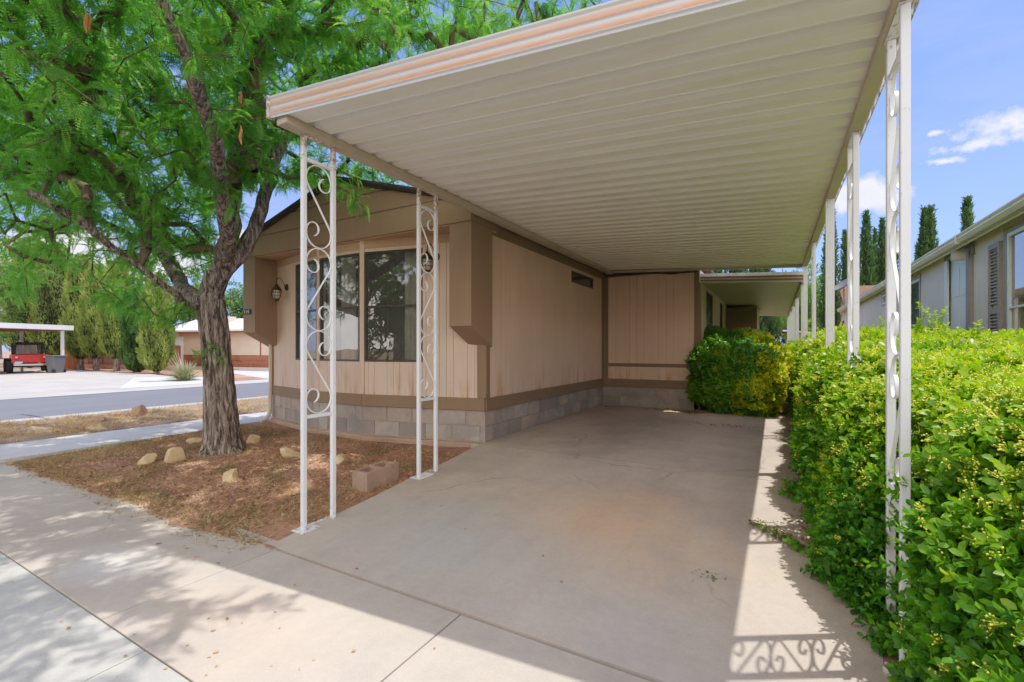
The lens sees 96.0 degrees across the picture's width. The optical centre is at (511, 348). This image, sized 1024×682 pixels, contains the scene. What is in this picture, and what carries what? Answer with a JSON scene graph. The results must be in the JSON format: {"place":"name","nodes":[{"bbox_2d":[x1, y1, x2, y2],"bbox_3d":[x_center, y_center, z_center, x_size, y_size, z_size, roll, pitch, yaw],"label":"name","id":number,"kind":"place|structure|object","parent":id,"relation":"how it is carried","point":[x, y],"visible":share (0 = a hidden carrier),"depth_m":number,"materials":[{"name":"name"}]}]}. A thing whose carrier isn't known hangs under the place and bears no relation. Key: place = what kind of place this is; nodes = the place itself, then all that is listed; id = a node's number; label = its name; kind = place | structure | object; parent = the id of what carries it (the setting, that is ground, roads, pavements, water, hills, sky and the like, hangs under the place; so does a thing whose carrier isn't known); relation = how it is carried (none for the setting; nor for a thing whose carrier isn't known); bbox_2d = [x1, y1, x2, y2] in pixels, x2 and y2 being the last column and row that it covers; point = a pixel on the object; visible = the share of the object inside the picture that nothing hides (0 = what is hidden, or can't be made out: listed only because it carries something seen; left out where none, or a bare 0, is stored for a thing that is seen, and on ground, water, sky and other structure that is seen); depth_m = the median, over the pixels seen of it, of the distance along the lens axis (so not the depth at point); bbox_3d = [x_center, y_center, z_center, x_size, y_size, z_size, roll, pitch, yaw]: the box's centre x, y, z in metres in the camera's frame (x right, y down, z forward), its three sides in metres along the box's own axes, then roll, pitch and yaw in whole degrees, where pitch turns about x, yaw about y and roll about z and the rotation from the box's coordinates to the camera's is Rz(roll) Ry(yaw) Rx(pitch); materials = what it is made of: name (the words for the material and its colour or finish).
{"place":"outdoors","nodes":[
{"label":"outdoors","id":0,"kind":"place"},
{"bbox_2d":[0,460,22,472],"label":"sidewalk","id":1,"kind":"structure","parent":0,"point":[4,468],"depth_m":5.32,"materials":[{"name":"concrete"}]},
{"bbox_2d":[0,469,78,503],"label":"sidewalk","id":2,"kind":"structure","parent":0,"point":[15,485],"depth_m":4.62,"materials":[{"name":"concrete"}]},
{"bbox_2d":[0,488,152,555],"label":"sidewalk","id":3,"kind":"structure","parent":0,"point":[61,515],"depth_m":3.79,"materials":[{"name":"concrete"}]},
{"bbox_2d":[0,351,266,399],"bbox_3d":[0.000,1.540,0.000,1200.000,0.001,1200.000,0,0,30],"label":"ground","id":4,"kind":"structure","parent":0,"point":[5,354],"depth_m":34.51,"materials":[{"name":"grey concrete"}]},
{"bbox_2d":[0,313,5,358],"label":"leafy tree","id":5,"kind":"object","parent":4,"relation":"on","point":[1,357],"visible":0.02,"depth_m":69.99,"materials":[{"name":"green plant"}]},
{"bbox_2d":[0,553,12,564],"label":"kerb","id":6,"kind":"structure","parent":4,"relation":"on","point":[4,559],"depth_m":3.02,"materials":[{"name":"concrete"}]},
{"bbox_2d":[0,257,13,317],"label":"leafy tree","id":7,"kind":"object","parent":4,"relation":"on","point":[3,283],"visible":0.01,"depth_m":44.50,"materials":[{"name":"green plant"}]},
{"bbox_2d":[0,235,43,353],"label":"cypress tree","id":8,"kind":"object","parent":4,"relation":"on","point":[28,349],"visible":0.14,"depth_m":38.83,"materials":[{"name":"green plant"}]},
{"bbox_2d":[0,236,65,342],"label":"leafy tree","id":9,"kind":"object","parent":4,"relation":"on","point":[2,296],"visible":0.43,"depth_m":32.22,"materials":[{"name":"green plant"}]},
{"bbox_2d":[25,244,71,354],"bbox_3d":[-37.494,-3.658,37.985,3.752,10.476,3.712,0,0,30],"label":"cypress tree","id":10,"kind":"object","parent":4,"relation":"on","point":[47,312],"visible":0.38,"depth_m":37.01,"materials":[{"name":"green plant"}]},
{"bbox_2d":[0,561,143,681],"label":"sidewalk","id":11,"kind":"structure","parent":4,"relation":"on","point":[39,642],"depth_m":2.21,"materials":[{"name":"concrete"}]},
{"bbox_2d":[31,252,152,360],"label":"leafy tree","id":12,"kind":"object","parent":4,"relation":"on","point":[105,268],"depth_m":43.92,"materials":[{"name":"green plant"}]},
{"bbox_2d":[1,396,266,421],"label":"kerb","id":13,"kind":"structure","parent":4,"relation":"on","point":[100,412],"depth_m":10.75,"materials":[{"name":"concrete"}]},
{"bbox_2d":[85,651,188,681],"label":"sidewalk","id":14,"kind":"structure","parent":4,"relation":"on","point":[144,666],"depth_m":1.97,"materials":[{"name":"concrete"}]},
{"bbox_2d":[91,257,200,299],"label":"leafy tree","id":15,"kind":"object","parent":4,"relation":"on","point":[160,272],"visible":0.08,"depth_m":45.76,"materials":[{"name":"green plant"}]},
{"bbox_2d":[158,354,202,380],"bbox_3d":[-15.139,0.892,21.257,2.239,1.544,2.286,0,0,-3],"label":"spiky plant","id":16,"kind":"object","parent":4,"relation":"on","point":[183,372],"visible":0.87,"depth_m":21.13,"materials":[{"name":"green plant"}]},
{"bbox_2d":[170,280,199,324],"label":"leafy tree","id":17,"kind":"object","parent":4,"relation":"on","point":[191,317],"visible":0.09,"depth_m":43.17,"materials":[{"name":"green plant"}]},
{"bbox_2d":[195,279,242,356],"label":"leafy tree","id":18,"kind":"object","parent":4,"relation":"on","point":[234,304],"visible":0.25,"depth_m":44.87,"materials":[{"name":"green plant"}]},
{"bbox_2d":[707,270,728,326],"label":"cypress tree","id":19,"kind":"object","parent":4,"relation":"on","point":[715,271],"visible":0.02,"depth_m":26.94,"materials":[{"name":"green plant"}]},
{"bbox_2d":[727,266,751,272],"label":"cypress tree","id":20,"kind":"object","parent":4,"relation":"on","point":[739,271],"visible":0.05,"depth_m":26.46,"materials":[{"name":"green plant"}]},
{"bbox_2d":[748,268,785,344],"bbox_3d":[14.272,-2.115,26.403,2.658,7.190,2.586,0,0,30],"label":"leafy tree","id":21,"kind":"object","parent":4,"relation":"on","point":[768,323],"visible":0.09,"depth_m":25.73,"materials":[{"name":"green plant"}]},
{"bbox_2d":[774,263,822,339],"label":"leafy tree","id":22,"kind":"object","parent":4,"relation":"on","point":[784,321],"visible":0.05,"depth_m":40.78,"materials":[{"name":"green plant"}]},
{"bbox_2d":[782,328,818,336],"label":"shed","id":23,"kind":"structure","parent":4,"relation":"on","point":[784,330],"depth_m":24.60,"materials":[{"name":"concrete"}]},
{"bbox_2d":[778,262,840,334],"bbox_3d":[22.527,-2.559,34.256,6.474,8.297,6.937,0,0,30],"label":"leafy tree","id":24,"kind":"object","parent":4,"relation":"on","point":[809,301],"visible":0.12,"depth_m":33.73,"materials":[{"name":"green plant"}]},
{"bbox_2d":[837,229,846,280],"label":"cypress tree","id":25,"kind":"object","parent":4,"relation":"on","point":[843,255],"visible":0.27,"depth_m":25.21,"materials":[{"name":"green plant"}]},
{"bbox_2d":[859,208,878,285],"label":"cypress tree","id":26,"kind":"object","parent":4,"relation":"on","point":[867,257],"visible":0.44,"depth_m":22.27,"materials":[{"name":"green plant"}]},
{"bbox_2d":[872,227,878,279],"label":"cypress tree","id":27,"kind":"object","parent":4,"relation":"on","point":[875,235],"visible":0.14,"depth_m":26.14,"materials":[{"name":"green plant"}]},
{"bbox_2d":[874,217,885,284],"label":"cypress tree","id":28,"kind":"object","parent":4,"relation":"on","point":[881,260],"visible":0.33,"depth_m":23.59,"materials":[{"name":"green plant"}]},
{"bbox_2d":[896,221,898,270],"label":"cypress tree","id":29,"kind":"object","parent":4,"relation":"on","point":[897,258],"visible":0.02,"depth_m":24.08,"materials":[{"name":"green plant"}]},
{"bbox_2d":[911,241,919,261],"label":"cypress tree","id":30,"kind":"object","parent":4,"relation":"on","point":[915,250],"visible":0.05,"depth_m":26.07,"materials":[{"name":"green plant"}]},
{"bbox_2d":[915,204,927,259],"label":"cypress tree","id":31,"kind":"object","parent":4,"relation":"on","point":[921,233],"visible":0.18,"depth_m":20.59,"materials":[{"name":"green plant"}]},
{"bbox_2d":[921,203,939,256],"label":"cypress tree","id":32,"kind":"object","parent":4,"relation":"on","point":[930,238],"visible":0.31,"depth_m":20.02,"materials":[{"name":"green plant"}]},
{"bbox_2d":[959,195,975,231],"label":"cypress tree","id":33,"kind":"object","parent":4,"relation":"on","point":[967,216],"visible":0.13,"depth_m":17.60,"materials":[{"name":"green plant"}]},
{"bbox_2d":[0,394,267,462],"bbox_3d":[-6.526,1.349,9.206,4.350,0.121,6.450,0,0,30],"label":"yard ground","id":34,"kind":"structure","parent":0,"point":[32,437],"depth_m":8.29,"materials":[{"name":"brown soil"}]},
{"bbox_2d":[84,415,105,422],"bbox_3d":[-7.582,1.301,8.421,0.337,0.184,0.233,0,0,-13],"label":"rock","id":35,"kind":"object","parent":34,"relation":"on","point":[97,418],"visible":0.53,"depth_m":8.34,"materials":[{"name":"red stone"}]},
{"bbox_2d":[111,410,130,416],"bbox_3d":[-7.810,1.333,9.234,0.309,0.193,0.338,0,0,30],"label":"rock","id":36,"kind":"object","parent":34,"relation":"on","point":[118,411],"visible":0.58,"depth_m":9.14,"materials":[{"name":"beige stone"}]},
{"bbox_2d":[1,410,268,461],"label":"dry grass","id":37,"kind":"structure","parent":34,"relation":"on","point":[96,445],"depth_m":6.76,"materials":[{"name":"plant"}]},
{"bbox_2d":[131,405,147,415],"bbox_3d":[-7.513,1.308,9.314,0.273,0.373,0.270,0,0,30],"label":"rock","id":38,"kind":"object","parent":34,"relation":"on","point":[138,409],"visible":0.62,"depth_m":9.22,"materials":[{"name":"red stone"}]},
{"bbox_2d":[0,382,268,420],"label":"road","id":39,"kind":"structure","parent":0,"point":[40,407],"depth_m":13.03,"materials":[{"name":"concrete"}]},
{"bbox_2d":[0,369,268,399],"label":"driveway slab","id":40,"kind":"structure","parent":0,"point":[18,384],"depth_m":19.60,"materials":[{"name":"concrete"}]},
{"bbox_2d":[3,342,48,372],"bbox_3d":[-30.831,0.530,29.334,3.720,1.880,1.980,0,0,39],"label":"off road vehicle","id":41,"kind":"object","parent":40,"relation":"on","point":[27,360],"visible":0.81,"depth_m":28.34,"materials":[{"name":"red paint"}]},
{"bbox_2d":[0,323,73,371],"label":"white carport","id":42,"kind":"object","parent":40,"relation":"on","point":[21,328],"visible":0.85,"depth_m":27.98,"materials":[{"name":"white metal"}]},
{"bbox_2d":[44,355,66,372],"bbox_3d":[-28.032,0.930,28.302,0.730,1.080,0.780,0,0,6],"label":"wheelie bin","id":43,"kind":"object","parent":40,"relation":"on","point":[55,363],"visible":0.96,"depth_m":28.04,"materials":[{"name":"grey plastic"}]},
{"bbox_2d":[0,412,271,462],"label":"garden path","id":44,"kind":"structure","parent":0,"point":[27,449],"depth_m":6.77,"materials":[{"name":"concrete"}]},
{"bbox_2d":[6,515,277,621],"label":"sidewalk","id":45,"kind":"structure","parent":0,"point":[103,573],"depth_m":3.01,"materials":[{"name":"concrete"}]},
{"bbox_2d":[12,498,435,675],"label":"fallen leaves","id":46,"kind":"object","parent":45,"relation":"on","point":[227,618],"visible":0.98,"depth_m":2.26,"materials":[{"name":"brown plant"}]},
{"bbox_2d":[119,377,202,388],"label":"pavement","id":47,"kind":"structure","parent":0,"point":[135,382],"depth_m":20.11,"materials":[{"name":"concrete"}]},
{"bbox_2d":[76,369,265,380],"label":"bed ground","id":48,"kind":"structure","parent":0,"point":[238,377],"depth_m":28.67,"materials":[{"name":"brown soil"}]},
{"bbox_2d":[60,340,77,369],"bbox_3d":[-31.520,0.430,33.010,1.633,2.100,0.020,0,0,0],"label":"wooden fence","id":49,"kind":"object","parent":48,"relation":"on","point":[71,363],"visible":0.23,"depth_m":33.00,"materials":[{"name":"brown wood"}]},
{"bbox_2d":[56,253,90,369],"bbox_3d":[-30.439,-2.616,32.548,2.474,8.391,2.477,0,0,30],"label":"cypress tree","id":50,"kind":"object","parent":48,"relation":"on","point":[71,346],"visible":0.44,"depth_m":31.85,"materials":[{"name":"green plant"}]},
{"bbox_2d":[74,263,107,370],"bbox_3d":[-28.475,-2.157,31.533,2.263,7.474,2.247,0,0,9],"label":"cypress tree","id":51,"kind":"object","parent":48,"relation":"on","point":[88,339],"visible":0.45,"depth_m":30.91,"materials":[{"name":"green plant"}]},
{"bbox_2d":[93,263,132,370],"bbox_3d":[-26.159,-2.134,30.516,2.300,7.428,2.267,0,0,30],"label":"cypress tree","id":52,"kind":"object","parent":48,"relation":"on","point":[109,335],"visible":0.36,"depth_m":29.88,"materials":[{"name":"green plant"}]},
{"bbox_2d":[117,285,144,371],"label":"cypress tree","id":53,"kind":"object","parent":48,"relation":"on","point":[128,343],"visible":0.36,"depth_m":28.39,"materials":[{"name":"green plant"}]},
{"bbox_2d":[84,345,180,370],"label":"brick wall","id":54,"kind":"structure","parent":48,"relation":"on","point":[105,362],"depth_m":33.48,"materials":[{"name":"brick"}]},
{"bbox_2d":[135,274,178,374],"bbox_3d":[-21.246,-1.479,27.514,2.060,6.119,2.139,0,0,1],"label":"cypress tree","id":55,"kind":"object","parent":48,"relation":"on","point":[156,348],"visible":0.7,"depth_m":27.04,"materials":[{"name":"green plant"}]},
{"bbox_2d":[0,420,471,552],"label":"yard ground","id":56,"kind":"structure","parent":0,"point":[279,533],"depth_m":4.84,"materials":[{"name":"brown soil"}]},
{"bbox_2d":[138,453,157,464],"bbox_3d":[-4.296,1.310,5.446,0.152,0.142,0.205,0,0,30],"label":"rock","id":57,"kind":"object","parent":56,"relation":"on","point":[148,458],"visible":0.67,"depth_m":5.43,"materials":[{"name":"beige stone"}]},
{"bbox_2d":[164,447,185,462],"bbox_3d":[-4.049,1.286,5.516,0.191,0.229,0.186,0,0,30],"label":"rock","id":58,"kind":"object","parent":56,"relation":"on","point":[175,454],"visible":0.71,"depth_m":5.46,"materials":[{"name":"beige stone"}]},
{"bbox_2d":[186,437,201,442],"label":"rock","id":59,"kind":"object","parent":56,"relation":"on","point":[191,440],"visible":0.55,"depth_m":6.54,"materials":[{"name":"beige stone"}]},
{"bbox_2d":[222,468,238,482],"bbox_3d":[-2.896,1.339,4.721,0.162,0.184,0.220,0,0,-5],"label":"rock","id":60,"kind":"object","parent":56,"relation":"on","point":[230,476],"visible":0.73,"depth_m":4.71,"materials":[{"name":"beige stone"}]},
{"bbox_2d":[9,426,457,551],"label":"dead leaves","id":61,"kind":"object","parent":56,"relation":"on","point":[216,502],"visible":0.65,"depth_m":5.01,"materials":[{"name":"brown plant"}]},
{"bbox_2d":[246,434,260,442],"bbox_3d":[-3.616,1.285,6.416,0.201,0.174,0.241,0,0,-11],"label":"rock","id":62,"kind":"object","parent":56,"relation":"on","point":[252,438],"visible":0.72,"depth_m":6.37,"materials":[{"name":"beige stone"}]},
{"bbox_2d":[280,447,299,457],"bbox_3d":[-2.746,1.305,5.730,0.289,0.164,0.238,0,0,-12],"label":"rock","id":63,"kind":"object","parent":56,"relation":"on","point":[286,451],"visible":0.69,"depth_m":5.66,"materials":[{"name":"beige stone"}]},
{"bbox_2d":[0,0,602,456],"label":"shade tree","id":64,"kind":"object","parent":56,"relation":"on","point":[218,152],"visible":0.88,"depth_m":4.95,"materials":[{"name":"green plant"}]},
{"bbox_2d":[336,454,347,464],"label":"rock","id":65,"kind":"object","parent":56,"relation":"on","point":[341,459],"visible":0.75,"depth_m":5.29,"materials":[{"name":"beige stone"}]},
{"bbox_2d":[352,460,398,492],"bbox_3d":[-1.335,1.264,4.530,0.200,0.232,0.426,0,0,30],"label":"concrete block","id":66,"kind":"object","parent":56,"relation":"on","point":[367,478],"depth_m":4.43,"materials":[{"name":"beige concrete"}]},
{"bbox_2d":[234,370,268,378],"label":"path","id":67,"kind":"structure","parent":0,"point":[259,373],"depth_m":27.39,"materials":[{"name":"concrete"}]},
{"bbox_2d":[174,316,268,370],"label":"distant house","id":68,"kind":"structure","parent":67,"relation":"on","point":[251,353],"depth_m":31.96,"materials":[{"name":"beige paint"}]},
{"bbox_2d":[174,336,183,365],"bbox_3d":[-24.448,0.180,33.785,1.000,2.200,0.040,0,0,19],"label":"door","id":69,"kind":"structure","parent":68,"relation":"in","point":[180,339],"depth_m":33.66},
{"bbox_2d":[102,550,458,681],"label":"sidewalk","id":70,"kind":"structure","parent":0,"point":[331,621],"depth_m":2.30,"materials":[{"name":"concrete"}]},
{"bbox_2d":[0,0,1023,350],"label":"sky","id":71,"kind":"structure","parent":0,"point":[967,56],"materials":[{"name":"blue"}]},
{"bbox_2d":[383,615,650,681],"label":"sidewalk","id":72,"kind":"structure","parent":0,"point":[466,649],"depth_m":2.03,"materials":[{"name":"concrete"}]},
{"bbox_2d":[271,445,888,681],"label":"driveway slab","id":73,"kind":"structure","parent":0,"point":[488,533],"depth_m":2.90,"materials":[{"name":"concrete"}]},
{"bbox_2d":[266,0,919,675],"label":"carport","id":74,"kind":"object","parent":73,"relation":"on","point":[628,136],"visible":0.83,"depth_m":3.22,"materials":[{"name":"beige metal"}]},
{"bbox_2d":[692,569,725,581],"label":"fallen leaves","id":75,"kind":"object","parent":73,"relation":"on","point":[708,575],"visible":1,"depth_m":2.69,"materials":[{"name":"brown plant"}]},
{"bbox_2d":[748,518,804,551],"bbox_3d":[1.843,1.262,3.185,0.234,0.066,0.503,0,0,-11],"label":"pulled weed","id":76,"kind":"object","parent":73,"relation":"on","point":[768,529],"visible":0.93,"depth_m":3.20,"materials":[{"name":"green plant"}]},
{"bbox_2d":[781,429,810,562],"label":"fallen leaves","id":77,"kind":"object","parent":73,"relation":"on","point":[807,540],"visible":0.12,"depth_m":3.21,"materials":[{"name":"green plant"}]},
{"bbox_2d":[471,419,799,483],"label":"driveway slab","id":78,"kind":"structure","parent":0,"point":[762,457],"depth_m":5.76,"materials":[{"name":"concrete"}]},
{"bbox_2d":[559,404,793,437],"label":"driveway slab","id":79,"kind":"structure","parent":0,"point":[778,426],"depth_m":7.97,"materials":[{"name":"concrete"}]},
{"bbox_2d":[605,406,703,413],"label":"fallen leaves","id":80,"kind":"object","parent":79,"relation":"on","point":[690,411],"visible":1,"depth_m":9.04,"materials":[{"name":"brown plant"}]},
{"bbox_2d":[657,419,765,429],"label":"fallen leaves","id":81,"kind":"object","parent":79,"relation":"on","point":[737,426],"visible":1,"depth_m":7.35,"materials":[{"name":"brown plant"}]},
{"bbox_2d":[706,399,793,414],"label":"path","id":82,"kind":"structure","parent":0,"point":[786,408],"depth_m":9.28,"materials":[{"name":"concrete"}]},
{"bbox_2d":[683,325,794,416],"bbox_3d":[4.514,0.425,9.143,1.993,1.882,2.115,0,0,30],"label":"shrub","id":83,"kind":"object","parent":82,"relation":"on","point":[747,372],"visible":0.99,"depth_m":8.48,"materials":[{"name":"green plant"}]},
{"bbox_2d":[835,279,846,304],"bbox_3d":[14.680,-2.551,20.504,0.674,1.220,0.799,0,0,30],"label":"satellite dish","id":84,"kind":"object","parent":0,"point":[841,285],"visible":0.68,"depth_m":20.57,"materials":[{"name":"white metal"}]},
{"bbox_2d":[865,561,916,677],"bbox_3d":[8.258,1.314,11.351,2.470,0.248,26.100,0,0,30],"label":"ground strip","id":85,"kind":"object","parent":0,"point":[888,659],"visible":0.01,"depth_m":1.99,"materials":[{"name":"brown soil"}]},
{"bbox_2d":[816,209,843,330],"bbox_3d":[15.377,-2.868,22.288,1.272,8.695,1.241,0,0,30],"label":"cypress tree","id":86,"kind":"object","parent":85,"relation":"on","point":[838,301],"visible":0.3,"depth_m":22.21,"materials":[{"name":"green plant"}]},
{"bbox_2d":[775,302,1023,681],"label":"hedge","id":87,"kind":"object","parent":85,"relation":"on","point":[962,566],"visible":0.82,"depth_m":1.94,"materials":[{"name":"green plant"}]},
{"bbox_2d":[837,285,1017,326],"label":"distant house","id":88,"kind":"structure","parent":85,"relation":"on","point":[862,289],"depth_m":21.84,"materials":[{"name":"red"}]},
{"bbox_2d":[837,193,1023,332],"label":"neighbour house","id":89,"kind":"structure","parent":85,"relation":"on","point":[970,276],"depth_m":6.97,"materials":[{"name":"grey paint"}]},
{"bbox_2d":[882,294,885,304],"bbox_3d":[10.046,-1.350,12.348,0.048,0.260,1.000,0,0,30],"label":"window","id":90,"kind":"structure","parent":89,"relation":"in","point":[883,296],"depth_m":12.64,"materials":[{"name":"white glass"}]},
{"bbox_2d":[911,279,918,328],"bbox_3d":[8.759,-0.515,9.973,0.160,1.930,1.200,0,0,30],"label":"window","id":91,"kind":"structure","parent":89,"relation":"in","point":[915,284],"depth_m":10.24,"materials":[{"name":"grey glass"}]},
{"bbox_2d":[952,260,965,330],"bbox_3d":[7.342,-0.220,7.524,0.038,2.600,0.900,0,0,30],"label":"door","id":92,"kind":"structure","parent":89,"relation":"in","point":[958,267],"depth_m":7.58,"materials":[{"name":"white"}]},
{"bbox_2d":[1007,226,1023,329],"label":"window","id":93,"kind":"structure","parent":89,"relation":"in","point":[1010,236],"depth_m":5.87,"materials":[{"name":"white glass"}]},
{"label":"yard ground","id":94,"kind":"structure","parent":0,"visible":0},
{"bbox_2d":[243,176,758,446],"bbox_3d":[3.387,-0.507,14.456,7.528,3.975,19.520,0,0,30],"label":"mobile home","id":95,"kind":"object","parent":94,"relation":"on","point":[531,334],"visible":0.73,"depth_m":7.06,"materials":[{"name":"beige paint"}]},
{"bbox_2d":[295,259,325,360],"bbox_3d":[-3.216,-0.598,7.362,0.756,1.595,0.160,0,0,42],"label":"window","id":96,"kind":"structure","parent":95,"relation":"in","point":[311,277],"depth_m":7.46,"materials":[{"name":"clear glass"}]},
{"bbox_2d":[319,253,359,361],"bbox_3d":[-2.516,-0.598,6.862,0.860,1.595,0.157,0,0,30],"label":"window","id":97,"kind":"structure","parent":95,"relation":"in","point":[348,307],"depth_m":6.89,"materials":[{"name":"clear glass"}]},
{"bbox_2d":[364,248,422,361],"bbox_3d":[-1.586,-0.598,6.461,1.023,1.595,0.158,0,0,18],"label":"window","id":98,"kind":"structure","parent":95,"relation":"in","point":[410,305],"depth_m":6.48,"materials":[{"name":"clear glass"}]},
{"bbox_2d":[402,292,404,359],"bbox_3d":[-1.878,-0.270,9.743,1.100,1.900,0.080,0,0,30],"label":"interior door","id":99,"kind":"structure","parent":95,"relation":"in","point":[403,294],"depth_m":9.96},
{"bbox_2d":[571,271,592,288],"bbox_3d":[1.372,-1.345,9.036,0.048,0.210,1.161,0,0,30],"label":"window","id":100,"kind":"structure","parent":95,"relation":"in","point":[573,272],"depth_m":9.03,"materials":[{"name":"brown metal"}]},
{"bbox_2d":[706,290,712,326],"bbox_3d":[4.483,-0.570,10.502,0.048,1.400,1.150,0,0,30],"label":"window","id":101,"kind":"structure","parent":95,"relation":"in","point":[711,296],"depth_m":10.97,"materials":[{"name":"brown metal"}]},
{"bbox_2d":[720,302,721,327],"bbox_3d":[5.781,-0.570,12.783,0.048,1.400,0.600,0,0,30],"label":"window","id":102,"kind":"structure","parent":95,"relation":"in","point":[720,302],"depth_m":13.02,"materials":[{"name":"black glass"}]},
{"bbox_2d":[700,271,808,342],"bbox_3d":[7.222,-0.140,13.477,1.847,2.720,10.894,0,0,30],"label":"patio awning","id":103,"kind":"object","parent":95,"relation":"attached to","point":[772,293],"visible":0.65,"depth_m":10.33,"materials":[{"name":"metal"}]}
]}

